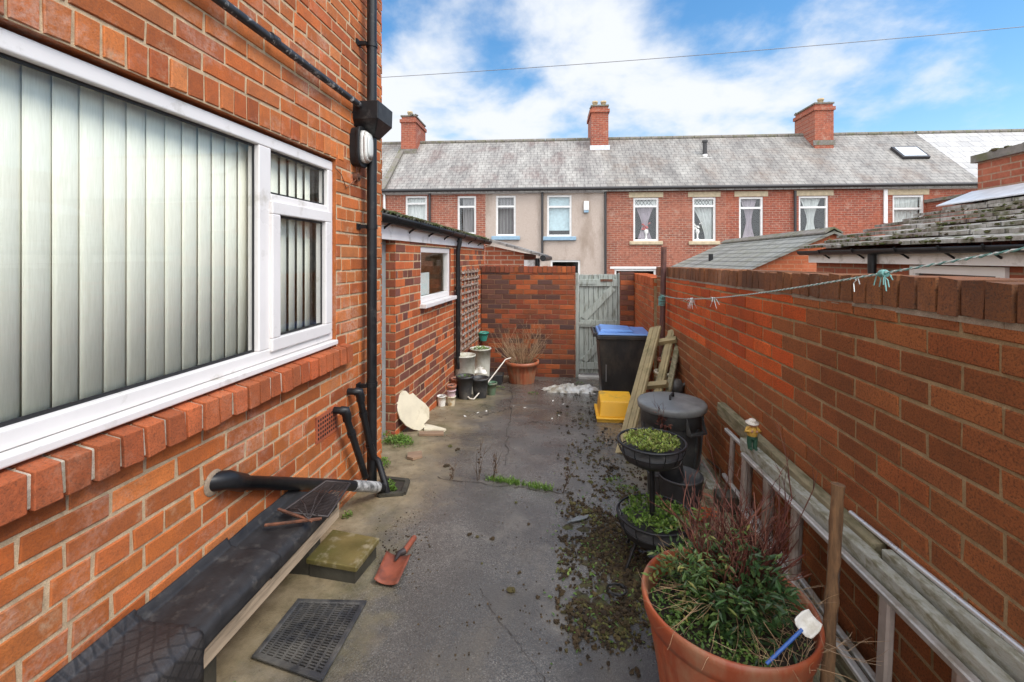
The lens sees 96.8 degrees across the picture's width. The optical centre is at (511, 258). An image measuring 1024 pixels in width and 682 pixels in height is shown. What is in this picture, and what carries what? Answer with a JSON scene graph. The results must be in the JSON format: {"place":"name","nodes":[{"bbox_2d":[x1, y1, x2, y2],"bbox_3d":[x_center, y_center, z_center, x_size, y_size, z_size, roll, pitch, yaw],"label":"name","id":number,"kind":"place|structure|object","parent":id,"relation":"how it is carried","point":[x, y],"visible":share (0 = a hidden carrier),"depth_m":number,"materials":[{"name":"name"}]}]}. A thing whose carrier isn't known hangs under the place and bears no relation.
{"place":"outdoors","nodes":[
{"label":"outdoors","id":0,"kind":"place"},
{"bbox_2d":[216,372,727,681],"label":"yard surface","id":1,"kind":"object","parent":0,"point":[387,636],"visible":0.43,"depth_m":2.26,"materials":[{"name":"concrete"}]},
{"bbox_2d":[45,490,338,681],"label":"bench","id":2,"kind":"object","parent":1,"relation":"on","point":[187,625],"visible":0.82,"depth_m":1.53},
{"bbox_2d":[264,480,350,526],"bbox_3d":[-0.931,1.132,2.105,0.227,0.071,0.352,0,0,7],"label":"wire rack","id":3,"kind":"object","parent":2,"relation":"on","point":[299,513],"visible":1,"depth_m":2.10,"materials":[{"name":"metal"}]},
{"bbox_2d":[252,598,366,681],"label":"slotted mat","id":4,"kind":"object","parent":1,"relation":"on","point":[304,635],"visible":1,"depth_m":1.77,"materials":[{"name":"black plastic"}]},
{"bbox_2d":[306,530,378,583],"bbox_3d":[-0.824,1.472,2.226,0.285,0.118,0.237,0,0,13],"label":"mossy block","id":5,"kind":"object","parent":1,"relation":"on","point":[341,556],"depth_m":2.16,"materials":[{"name":"concrete"}]},
{"bbox_2d":[381,456,390,469],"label":"pipe weed","id":6,"kind":"object","parent":1,"relation":"on","point":[385,462],"visible":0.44,"depth_m":3.43,"materials":[{"name":"green plant"}]},
{"bbox_2d":[376,476,409,497],"bbox_3d":[-0.792,1.532,3.058,0.203,0.040,0.278,0,0,-9],"label":"drain gully","id":7,"kind":"object","parent":1,"relation":"on","point":[401,485],"visible":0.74,"depth_m":3.01,"materials":[{"name":"concrete"}]},
{"bbox_2d":[388,478,396,490],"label":"gully weed","id":8,"kind":"object","parent":7,"relation":"in","point":[393,487],"visible":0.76,"depth_m":3.00,"materials":[{"name":"green plant"}]},
{"bbox_2d":[374,535,416,584],"bbox_3d":[-0.568,1.482,2.237,0.130,0.036,0.366,0,0,0],"label":"shovel","id":9,"kind":"object","parent":1,"relation":"on","point":[391,569],"visible":1,"depth_m":2.19,"materials":[{"name":"red metal"}]},
{"bbox_2d":[381,430,413,447],"bbox_3d":[-0.989,1.531,3.892,0.367,0.092,0.279,0,0,7],"label":"wall weed","id":10,"kind":"object","parent":1,"relation":"on","point":[402,438],"depth_m":3.87,"materials":[{"name":"green plant"}]},
{"bbox_2d":[397,391,428,430],"bbox_3d":[-0.908,1.399,4.197,0.087,0.387,0.364,0,0,44],"label":"broken board","id":11,"kind":"object","parent":1,"relation":"on","point":[413,411],"visible":0.98,"depth_m":4.18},
{"bbox_2d":[407,451,421,459],"bbox_3d":[-0.764,1.548,3.566,0.116,0.024,0.137,0,0,-15],"label":"flat stone","id":12,"kind":"object","parent":1,"relation":"on","point":[415,455],"visible":1,"depth_m":3.55,"materials":[{"name":"beige stone"}]},
{"bbox_2d":[419,431,443,435],"bbox_3d":[-0.724,1.572,4.080,0.228,0.026,0.084,0,0,-5],"label":"tile piece","id":13,"kind":"object","parent":1,"relation":"on","point":[431,433],"visible":1,"depth_m":4.05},
{"bbox_2d":[424,424,445,431],"bbox_3d":[-0.726,1.583,4.242,0.251,0.031,0.178,0,0,7],"label":"board shard","id":14,"kind":"object","parent":1,"relation":"on","point":[428,427],"visible":0.82,"depth_m":4.20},
{"bbox_2d":[437,394,445,406],"bbox_3d":[-0.803,1.625,5.189,0.110,0.118,0.110,0,0,7],"label":"white cup","id":15,"kind":"object","parent":1,"relation":"on","point":[441,399],"visible":1,"depth_m":5.15,"materials":[{"name":"plastic"}]},
{"bbox_2d":[447,395,455,405],"bbox_3d":[-0.695,1.633,5.217,0.106,0.110,0.106,0,0,7],"label":"cream pot","id":16,"kind":"object","parent":1,"relation":"on","point":[451,401],"visible":0.82,"depth_m":5.18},
{"bbox_2d":[447,389,455,396],"bbox_3d":[-0.695,1.556,5.217,0.108,0.100,0.108,0,0,7],"label":"pink pot","id":17,"kind":"object","parent":16,"relation":"on","point":[451,393],"visible":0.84,"depth_m":5.18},
{"bbox_2d":[446,383,456,390],"bbox_3d":[-0.695,1.494,5.217,0.116,0.085,0.116,0,0,7],"label":"terracotta pot","id":18,"kind":"object","parent":17,"relation":"on","point":[451,386],"visible":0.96,"depth_m":5.19,"materials":[{"name":"ceramic"}]},
{"bbox_2d":[456,373,473,399],"bbox_3d":[-0.578,1.586,5.601,0.224,0.285,0.224,0,0,7],"label":"black pot","id":19,"kind":"object","parent":1,"relation":"on","point":[465,387],"visible":0.95,"depth_m":5.53,"materials":[{"name":"plastic"}]},
{"bbox_2d":[455,352,475,393],"bbox_3d":[-0.622,1.515,5.973,0.292,0.500,0.292,0,0,7],"label":"grey bucket","id":20,"kind":"object","parent":1,"relation":"on","point":[467,362],"visible":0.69,"depth_m":5.87,"materials":[{"name":"white plastic"}]},
{"bbox_2d":[470,436,489,480],"bbox_3d":[-0.212,1.389,3.153,0.153,0.321,0.091,0,0,19],"label":"dead stalk","id":21,"kind":"object","parent":1,"relation":"on","point":[479,459],"visible":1,"depth_m":3.16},
{"bbox_2d":[472,375,488,398],"bbox_3d":[-0.400,1.615,5.688,0.232,0.250,0.232,0,0,7],"label":"black pot","id":22,"kind":"object","parent":1,"relation":"on","point":[480,384],"visible":0.81,"depth_m":5.61,"materials":[{"name":"plastic"}]},
{"bbox_2d":[475,366,486,373],"bbox_3d":[-0.425,1.471,6.022,0.220,0.081,0.175,0,0,7],"label":"white rag","id":23,"kind":"object","parent":22,"relation":"in","point":[479,369],"visible":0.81,"depth_m":5.98,"materials":[{"name":"fabric"}]},
{"bbox_2d":[470,346,490,375],"bbox_3d":[-0.456,1.560,6.574,0.312,0.530,0.312,0,0,7],"label":"white bucket","id":24,"kind":"object","parent":1,"relation":"on","point":[482,357],"visible":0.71,"depth_m":6.45,"materials":[{"name":"plastic"}]},
{"bbox_2d":[468,357,510,399],"bbox_3d":[-0.328,1.536,5.913,0.207,0.352,0.897,0,0,31],"label":"white hose","id":25,"kind":"object","parent":1,"relation":"on","point":[489,379],"visible":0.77,"depth_m":5.89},
{"bbox_2d":[487,381,496,394],"bbox_3d":[-0.264,1.678,5.856,0.152,0.160,0.152,0,0,7],"label":"green pot","id":26,"kind":"object","parent":1,"relation":"on","point":[491,388],"visible":0.83,"depth_m":5.81,"materials":[{"name":"plastic"}]},
{"bbox_2d":[489,372,503,384],"bbox_3d":[-0.275,1.759,6.654,0.297,0.153,0.197,0,0,7],"label":"black trough","id":27,"kind":"object","parent":1,"relation":"on","point":[498,377],"visible":0.51,"depth_m":6.56,"materials":[{"name":"plastic"}]},
{"bbox_2d":[491,452,502,477],"bbox_3d":[-0.106,1.436,3.176,0.098,0.227,0.071,0,0,7],"label":"dead stalk","id":28,"kind":"object","parent":1,"relation":"on","point":[495,466],"visible":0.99,"depth_m":3.17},
{"bbox_2d":[437,388,568,679],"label":"surface cracks","id":29,"kind":"object","parent":1,"relation":"on","point":[514,487],"visible":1,"depth_m":3.13,"materials":[{"name":"concrete"}]},
{"bbox_2d":[376,390,661,677],"bbox_3d":[0.095,1.669,4.300,3.605,0.404,5.344,0,0,7],"label":"fallen moss","id":30,"kind":"object","parent":1,"relation":"on","point":[605,555],"visible":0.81,"depth_m":2.20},
{"bbox_2d":[485,474,553,490],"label":"crack grass","id":31,"kind":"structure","parent":1,"relation":"on","point":[507,480],"depth_m":3.11,"materials":[{"name":"green plant"}]},
{"bbox_2d":[505,357,538,384],"bbox_3d":[0.146,1.688,6.787,0.514,0.330,0.514,0,0,7],"label":"ribbed planter","id":32,"kind":"object","parent":1,"relation":"on","point":[521,374],"visible":0.7,"depth_m":6.61,"materials":[{"name":"ceramic"}]},
{"bbox_2d":[490,323,550,363],"bbox_3d":[0.096,1.231,6.740,1.027,0.689,1.117,0,0,7],"label":"dry shrub","id":33,"kind":"object","parent":32,"relation":"in","point":[520,357],"visible":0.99,"depth_m":6.75,"materials":[{"name":"plant"}]},
{"bbox_2d":[562,453,576,493],"bbox_3d":[0.366,1.404,2.979,0.115,0.283,0.063,0,0,-32],"label":"dead stalk","id":34,"kind":"object","parent":1,"relation":"on","point":[567,477],"visible":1,"depth_m":2.98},
{"bbox_2d":[541,383,598,393],"bbox_3d":[0.782,1.738,6.151,0.802,0.110,0.315,0,0,7],"label":"plastic sheet","id":35,"kind":"object","parent":1,"relation":"on","point":[572,388],"visible":0.98,"depth_m":6.07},
{"bbox_2d":[497,382,653,664],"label":"moss sprigs","id":36,"kind":"object","parent":1,"relation":"on","point":[593,566],"visible":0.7,"depth_m":2.21,"materials":[{"name":"green plant"}]},
{"bbox_2d":[567,514,588,522],"bbox_3d":[0.384,1.521,2.658,0.165,0.008,0.042,0,0,-26],"label":"grey shard","id":37,"kind":"object","parent":1,"relation":"on","point":[577,518],"visible":1,"depth_m":2.65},
{"bbox_2d":[578,375,598,379],"bbox_3d":[1.355,1.901,7.133,0.622,0.105,0.130,0,0,7],"label":"gate step","id":38,"kind":"object","parent":1,"relation":"on","point":[595,377],"visible":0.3,"depth_m":7.11,"materials":[{"name":"concrete"}]},
{"bbox_2d":[562,500,644,649],"bbox_3d":[0.473,1.513,2.325,0.449,0.058,1.209,0,0,7],"label":"dirt mat","id":39,"kind":"object","parent":1,"relation":"on","point":[600,586],"visible":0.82,"depth_m":2.09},
{"bbox_2d":[606,582,627,596],"bbox_3d":[0.464,1.468,2.014,0.093,0.016,0.074,0,0,7],"label":"black wire","id":40,"kind":"object","parent":39,"relation":"on","point":[616,584],"visible":1,"depth_m":2.02,"materials":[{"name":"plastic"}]},
{"bbox_2d":[594,391,630,422],"bbox_3d":[1.074,1.532,4.733,0.413,0.214,0.450,0,0,7],"label":"yellow box","id":41,"kind":"object","parent":1,"relation":"on","point":[610,406],"visible":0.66,"depth_m":4.58,"materials":[{"name":"plastic"}]},
{"bbox_2d":[591,324,647,395],"bbox_3d":[1.331,1.300,5.634,0.677,0.904,0.592,0,0,7],"label":"wheelie bin","id":42,"kind":"object","parent":1,"relation":"on","point":[620,348],"visible":0.62,"depth_m":5.39,"materials":[{"name":"black plastic"}]},
{"bbox_2d":[619,272,633,326],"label":"gate pier","id":43,"kind":"structure","parent":1,"relation":"on","point":[626,298],"depth_m":7.11,"materials":[{"name":"brick"}]},
{"bbox_2d":[615,326,678,453],"bbox_3d":[1.288,1.157,4.159,0.331,0.918,1.294,0,0,29],"label":"wooden pallet","id":44,"kind":"object","parent":1,"relation":"on","point":[642,384],"visible":0.66,"depth_m":4.26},
{"bbox_2d":[646,470,659,494],"bbox_3d":[0.957,1.463,2.959,0.158,0.158,0.158,0,0,7],"label":"ribbed bucket","id":45,"kind":"object","parent":1,"relation":"on","point":[657,489],"visible":0.27,"depth_m":2.90,"materials":[{"name":"black plastic"}]},
{"bbox_2d":[616,428,695,569],"bbox_3d":[0.718,1.210,2.283,0.382,0.608,0.382,0,0,7],"label":"plant stand","id":46,"kind":"object","parent":1,"relation":"on","point":[650,461],"visible":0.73,"depth_m":2.20,"materials":[{"name":"black plastic"}]},
{"bbox_2d":[623,427,680,452],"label":"seedlings","id":47,"kind":"object","parent":46,"relation":"on","point":[654,443],"visible":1,"depth_m":2.24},
{"bbox_2d":[621,492,688,533],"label":"seedlings","id":48,"kind":"object","parent":46,"relation":"on","point":[661,523],"visible":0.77,"depth_m":2.27,"materials":[{"name":"green plant"}]},
{"bbox_2d":[653,400,672,431],"bbox_3d":[1.048,1.085,3.151,0.142,0.261,0.091,0,0,7],"label":"withered plant","id":49,"kind":"object","parent":46,"relation":"in","point":[662,425],"visible":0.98,"depth_m":3.16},
{"bbox_2d":[659,247,666,356],"bbox_3d":[1.613,0.807,4.881,0.091,1.853,0.059,0,0,7],"label":"washing line pole","id":50,"kind":"object","parent":1,"relation":"on","point":[663,284],"visible":0.52,"depth_m":4.86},
{"bbox_2d":[658,247,1023,308],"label":"washing line","id":51,"kind":"object","parent":50,"relation":"attached to","point":[884,274],"visible":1,"depth_m":1.32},
{"bbox_2d":[657,357,677,377],"bbox_3d":[1.531,1.307,4.474,0.196,0.636,0.196,0,0,7],"label":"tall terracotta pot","id":52,"kind":"object","parent":1,"relation":"on","point":[659,359],"visible":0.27,"depth_m":4.42,"materials":[{"name":"ceramic"}]},
{"bbox_2d":[637,391,707,470],"bbox_3d":[1.179,1.275,3.360,0.490,0.575,0.490,0,0,23],"label":"dustbin","id":53,"kind":"object","parent":1,"relation":"on","point":[684,414],"visible":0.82,"depth_m":3.19,"materials":[{"name":"plastic"}]},
{"bbox_2d":[672,378,684,392],"bbox_3d":[1.522,1.375,4.220,0.156,0.507,0.182,0,0,-28],"label":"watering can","id":54,"kind":"object","parent":1,"relation":"on","point":[678,385],"visible":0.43,"depth_m":4.17,"materials":[{"name":"black plastic"}]},
{"bbox_2d":[658,466,703,513],"bbox_3d":[1.052,1.445,2.840,0.269,0.193,0.269,0,0,7],"label":"ribbed bucket","id":55,"kind":"object","parent":1,"relation":"on","point":[672,490],"visible":0.64,"depth_m":2.75,"materials":[{"name":"black plastic"}]},
{"bbox_2d":[659,461,684,483],"bbox_3d":[1.005,1.344,2.901,0.188,0.170,0.183,0,0,7],"label":"ribbed bucket","id":56,"kind":"object","parent":55,"relation":"in","point":[674,475],"visible":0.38,"depth_m":2.83,"materials":[{"name":"black plastic"}]},
{"bbox_2d":[683,492,712,522],"bbox_3d":[1.121,1.494,2.739,0.260,0.072,0.255,0,0,7],"label":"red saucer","id":57,"kind":"object","parent":1,"relation":"on","point":[701,520],"visible":0.17,"depth_m":2.69,"materials":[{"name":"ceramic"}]},
{"bbox_2d":[699,460,720,488],"bbox_3d":[1.325,1.526,2.926,0.085,0.072,1.095,0,0,10],"label":"pale batten","id":58,"kind":"object","parent":1,"relation":"on","point":[707,475],"visible":0.1,"depth_m":3.15,"materials":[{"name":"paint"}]},
{"bbox_2d":[706,458,727,488],"bbox_3d":[1.443,1.507,3.199,0.054,0.051,0.483,0,0,10],"label":"old cord","id":59,"kind":"object","parent":1,"relation":"on","point":[711,462],"visible":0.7,"depth_m":3.17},
{"bbox_2d":[641,547,824,681],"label":"planter","id":60,"kind":"object","parent":1,"relation":"on","point":[682,658],"visible":0.56,"depth_m":1.33,"materials":[{"name":"ceramic"}]},
{"bbox_2d":[649,559,808,666],"bbox_3d":[0.680,1.119,1.453,0.467,0.071,0.475,0,0,7],"label":"ground cover","id":61,"kind":"object","parent":60,"relation":"in","point":[699,633],"visible":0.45,"depth_m":1.37,"materials":[{"name":"green plant"}]},
{"bbox_2d":[639,418,840,681],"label":"shrub","id":62,"kind":"object","parent":60,"relation":"in","point":[739,570],"visible":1,"depth_m":1.42,"materials":[{"name":"green plant"}]},
{"bbox_2d":[765,609,822,665],"bbox_3d":[0.757,1.028,1.234,0.163,0.118,0.041,0,0,-3],"label":"mallet","id":63,"kind":"object","parent":60,"relation":"in","point":[808,624],"visible":1,"depth_m":1.24,"materials":[{"name":"plastic"}]},
{"bbox_2d":[743,573,884,681],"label":"dry straw","id":64,"kind":"object","parent":60,"relation":"in","point":[782,630],"visible":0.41,"depth_m":1.31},
{"bbox_2d":[700,489,845,681],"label":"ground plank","id":65,"kind":"object","parent":1,"relation":"on","point":[710,491],"visible":0.01,"depth_m":2.55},
{"bbox_2d":[701,507,716,517],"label":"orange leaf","id":66,"kind":"object","parent":65,"relation":"on","point":[707,514],"visible":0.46,"depth_m":2.56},
{"bbox_2d":[735,514,870,681],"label":"ground plank","id":67,"kind":"object","parent":1,"relation":"on","point":[844,670],"visible":0.06,"depth_m":1.58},
{"bbox_2d":[714,488,752,518],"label":"prop block","id":68,"kind":"structure","parent":67,"relation":"on","point":[719,496],"depth_m":2.62,"materials":[{"name":"concrete"}]},
{"bbox_2d":[706,497,869,681],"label":"leaf litter","id":69,"kind":"object","parent":67,"relation":"on","point":[837,662],"visible":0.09,"depth_m":1.65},
{"bbox_2d":[722,428,980,681],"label":"ladder","id":70,"kind":"object","parent":67,"relation":"on","point":[890,605],"visible":0.59,"depth_m":1.54,"materials":[{"name":"wood"}]},
{"bbox_2d":[744,418,761,450],"bbox_3d":[1.244,0.909,2.352,0.069,0.160,0.070,0,0,-39],"label":"garden figurine","id":71,"kind":"object","parent":70,"relation":"on","point":[752,430],"visible":1,"depth_m":2.34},
{"bbox_2d":[717,402,885,558],"bbox_3d":[1.323,1.008,2.301,0.050,0.100,1.560,0,0,7],"label":"weathered timber","id":72,"kind":"object","parent":70,"relation":"on","point":[733,419],"visible":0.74,"depth_m":2.04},
{"bbox_2d":[848,510,1023,655],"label":"steel rod","id":73,"kind":"object","parent":72,"relation":"on","point":[1000,632],"visible":1,"depth_m":1.27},
{"bbox_2d":[740,438,880,568],"bbox_3d":[1.246,1.028,2.027,0.045,0.119,1.093,0,0,7],"label":"weathered timber","id":74,"kind":"object","parent":70,"relation":"on","point":[856,547],"visible":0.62,"depth_m":1.86,"materials":[{"name":"paint"}]},
{"bbox_2d":[865,554,1015,681],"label":"weathered timber","id":75,"kind":"object","parent":70,"relation":"on","point":[975,660],"visible":0.78,"depth_m":1.21,"materials":[{"name":"paint"}]},
{"bbox_2d":[820,482,845,681],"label":"wooden stake","id":76,"kind":"object","parent":1,"relation":"on","point":[835,520],"visible":0.94,"depth_m":1.35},
{"bbox_2d":[381,26,1023,77],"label":"overhead cable","id":77,"kind":"object","parent":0,"point":[710,54],"visible":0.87,"depth_m":11.60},
{"bbox_2d":[381,0,1023,141],"label":"sky","id":78,"kind":"structure","parent":0,"point":[968,80],"materials":[{"name":"blue"}]},
{"bbox_3d":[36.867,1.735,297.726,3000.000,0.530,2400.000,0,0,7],"label":"ground","id":79,"kind":"structure","parent":0,"visible":0},
{"bbox_2d":[0,0,391,681],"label":"brick house","id":80,"kind":"structure","parent":79,"relation":"on","point":[118,504],"depth_m":1.79,"materials":[{"name":"orange brick"}]},
{"bbox_2d":[0,57,316,421],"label":"vertical blind","id":81,"kind":"object","parent":80,"relation":"hanging from","point":[118,243],"visible":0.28,"depth_m":1.49,"materials":[{"name":"fabric"}]},
{"bbox_2d":[0,27,337,469],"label":"window","id":82,"kind":"structure","parent":80,"relation":"in","point":[22,438],"depth_m":1.86,"materials":[{"name":"white plastic"}]},
{"bbox_2d":[335,126,372,187],"bbox_3d":[-0.980,-0.643,2.861,0.121,0.417,0.330,0,0,7],"label":"wall light","id":83,"kind":"object","parent":80,"relation":"attached to","point":[361,147],"visible":1,"depth_m":2.90,"materials":[{"name":"black plastic"}]},
{"bbox_2d":[381,141,400,207],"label":"terraced house","id":84,"kind":"structure","parent":79,"relation":"on","point":[390,150],"depth_m":19.71,"materials":[{"name":"brick"}]},
{"bbox_2d":[381,208,491,439],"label":"brick outbuilding","id":85,"kind":"structure","parent":79,"relation":"on","point":[424,263],"depth_m":4.69,"materials":[{"name":"red brick"}]},
{"bbox_2d":[419,247,456,308],"bbox_3d":[-0.871,0.196,5.197,0.180,0.634,1.138,0,0,9],"label":"window","id":86,"kind":"structure","parent":85,"relation":"in","point":[430,300],"depth_m":5.17,"materials":[{"name":"white plastic"}]},
{"bbox_2d":[460,268,478,351],"bbox_3d":[-0.610,0.715,6.638,0.025,1.114,1.006,0,0,9],"label":"trellis","id":87,"kind":"object","parent":85,"relation":"attached to","point":[468,305],"visible":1,"depth_m":6.54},
{"bbox_2d":[478,331,488,340],"bbox_3d":[-0.462,1.252,7.292,0.186,0.140,0.186,0,0,7],"label":"teal pot","id":88,"kind":"object","parent":85,"relation":"attached to","point":[483,335],"visible":0.91,"depth_m":7.24,"materials":[{"name":"plastic"}]},
{"bbox_2d":[381,111,493,265],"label":"terraced house","id":89,"kind":"structure","parent":79,"relation":"on","point":[443,183],"depth_m":17.91,"materials":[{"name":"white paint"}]},
{"bbox_2d":[401,195,428,219],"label":"window","id":90,"kind":"structure","parent":89,"relation":"in","point":[416,205],"depth_m":17.61,"materials":[{"name":"white paint"}]},
{"bbox_2d":[453,194,479,233],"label":"window","id":91,"kind":"structure","parent":89,"relation":"in","point":[466,202],"depth_m":17.46,"materials":[{"name":"white paint"}]},
{"bbox_2d":[485,238,551,265],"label":"lane outbuilding","id":92,"kind":"structure","parent":79,"relation":"on","point":[495,256],"depth_m":7.97,"materials":[{"name":"brick"}]},
{"bbox_2d":[481,266,575,377],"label":"end wall","id":93,"kind":"structure","parent":79,"relation":"on","point":[512,297],"depth_m":7.29,"materials":[{"name":"brick"}]},
{"bbox_2d":[575,273,619,376],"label":"timber gate","id":94,"kind":"structure","parent":93,"relation":"attached to","point":[597,301],"depth_m":7.24,"materials":[{"name":"grey paint"}]},
{"bbox_2d":[485,101,609,274],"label":"terraced house","id":95,"kind":"structure","parent":79,"relation":"on","point":[548,196],"depth_m":17.21,"materials":[{"name":"white paint"}]},
{"bbox_2d":[491,196,519,239],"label":"window","id":96,"kind":"structure","parent":95,"relation":"in","point":[505,205],"depth_m":17.35,"materials":[{"name":"white paint"}]},
{"bbox_2d":[543,195,575,240],"bbox_3d":[1.777,-1.591,17.316,1.520,2.156,0.831,0,0,7],"label":"window","id":97,"kind":"structure","parent":95,"relation":"in","point":[559,207],"depth_m":17.19,"materials":[{"name":"white paint"}]},
{"bbox_2d":[551,260,579,273],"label":"window","id":98,"kind":"structure","parent":95,"relation":"in","point":[576,263],"depth_m":17.64,"materials":[{"name":"white paint"}]},
{"bbox_2d":[600,135,728,275],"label":"terraced house","id":99,"kind":"structure","parent":79,"relation":"on","point":[669,192],"depth_m":16.85,"materials":[{"name":"brick"}]},
{"bbox_2d":[610,266,655,275],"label":"window","id":100,"kind":"structure","parent":99,"relation":"in","point":[651,270],"depth_m":16.84,"materials":[{"name":"white paint"}]},
{"bbox_2d":[629,192,662,244],"bbox_3d":[4.949,-1.434,17.089,1.524,2.212,0.790,0,0,7],"label":"window","id":101,"kind":"structure","parent":99,"relation":"in","point":[645,210],"depth_m":16.91,"materials":[{"name":"white paint"}]},
{"bbox_2d":[688,191,720,244],"bbox_3d":[7.029,-1.428,16.927,1.431,2.211,0.786,0,0,7],"label":"window","id":102,"kind":"structure","parent":99,"relation":"in","point":[704,203],"depth_m":16.75,"materials":[{"name":"white paint"}]},
{"bbox_2d":[671,227,850,271],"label":"gabled outbuilding","id":103,"kind":"structure","parent":79,"relation":"on","point":[778,251],"depth_m":9.19,"materials":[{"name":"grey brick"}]},
{"bbox_2d":[700,98,874,240],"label":"terraced house","id":104,"kind":"structure","parent":79,"relation":"on","point":[806,175],"depth_m":16.78,"materials":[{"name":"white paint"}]},
{"bbox_2d":[734,191,767,237],"bbox_3d":[8.676,-1.425,16.798,1.448,2.214,0.787,0,0,7],"label":"window","id":105,"kind":"structure","parent":104,"relation":"in","point":[750,207],"depth_m":16.69,"materials":[{"name":"white paint"}]},
{"bbox_2d":[794,190,833,230],"bbox_3d":[10.830,-1.426,16.630,1.620,2.230,0.795,0,0,7],"label":"window","id":106,"kind":"structure","parent":104,"relation":"in","point":[813,204],"depth_m":16.52,"materials":[{"name":"white paint"}]},
{"bbox_2d":[634,267,1023,681],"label":"yard wall","id":107,"kind":"structure","parent":79,"relation":"on","point":[896,408],"depth_m":1.54,"materials":[{"name":"red brick"}]},
{"bbox_2d":[882,549,1023,681],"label":"weathered timber","id":108,"kind":"object","parent":107,"relation":"attached to","point":[1004,655],"visible":0.76,"depth_m":1.19,"materials":[{"name":"paint"}]},
{"bbox_2d":[834,131,977,235],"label":"terraced house","id":109,"kind":"structure","parent":79,"relation":"on","point":[909,174],"depth_m":16.48,"materials":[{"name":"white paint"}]},
{"bbox_2d":[888,189,928,224],"bbox_3d":[14.016,-1.705,16.404,1.646,1.664,0.753,0,0,7],"label":"window","id":110,"kind":"structure","parent":109,"relation":"in","point":[905,201],"depth_m":16.19,"materials":[{"name":"white paint"}]},
{"bbox_2d":[797,142,1023,277],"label":"neighbour outbuilding","id":111,"kind":"structure","parent":79,"relation":"on","point":[996,199],"depth_m":4.50,"materials":[{"name":"brick"}]},
{"bbox_2d":[909,265,1008,277],"bbox_3d":[3.583,0.439,3.670,0.070,0.747,0.908,0,0,7],"label":"window","id":112,"kind":"structure","parent":111,"relation":"in","point":[999,272],"depth_m":3.58,"materials":[{"name":"white plastic"}]},
{"bbox_2d":[914,129,1023,177],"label":"terraced house","id":113,"kind":"structure","parent":79,"relation":"on","point":[960,147],"depth_m":18.01,"materials":[{"name":"grey brick"}]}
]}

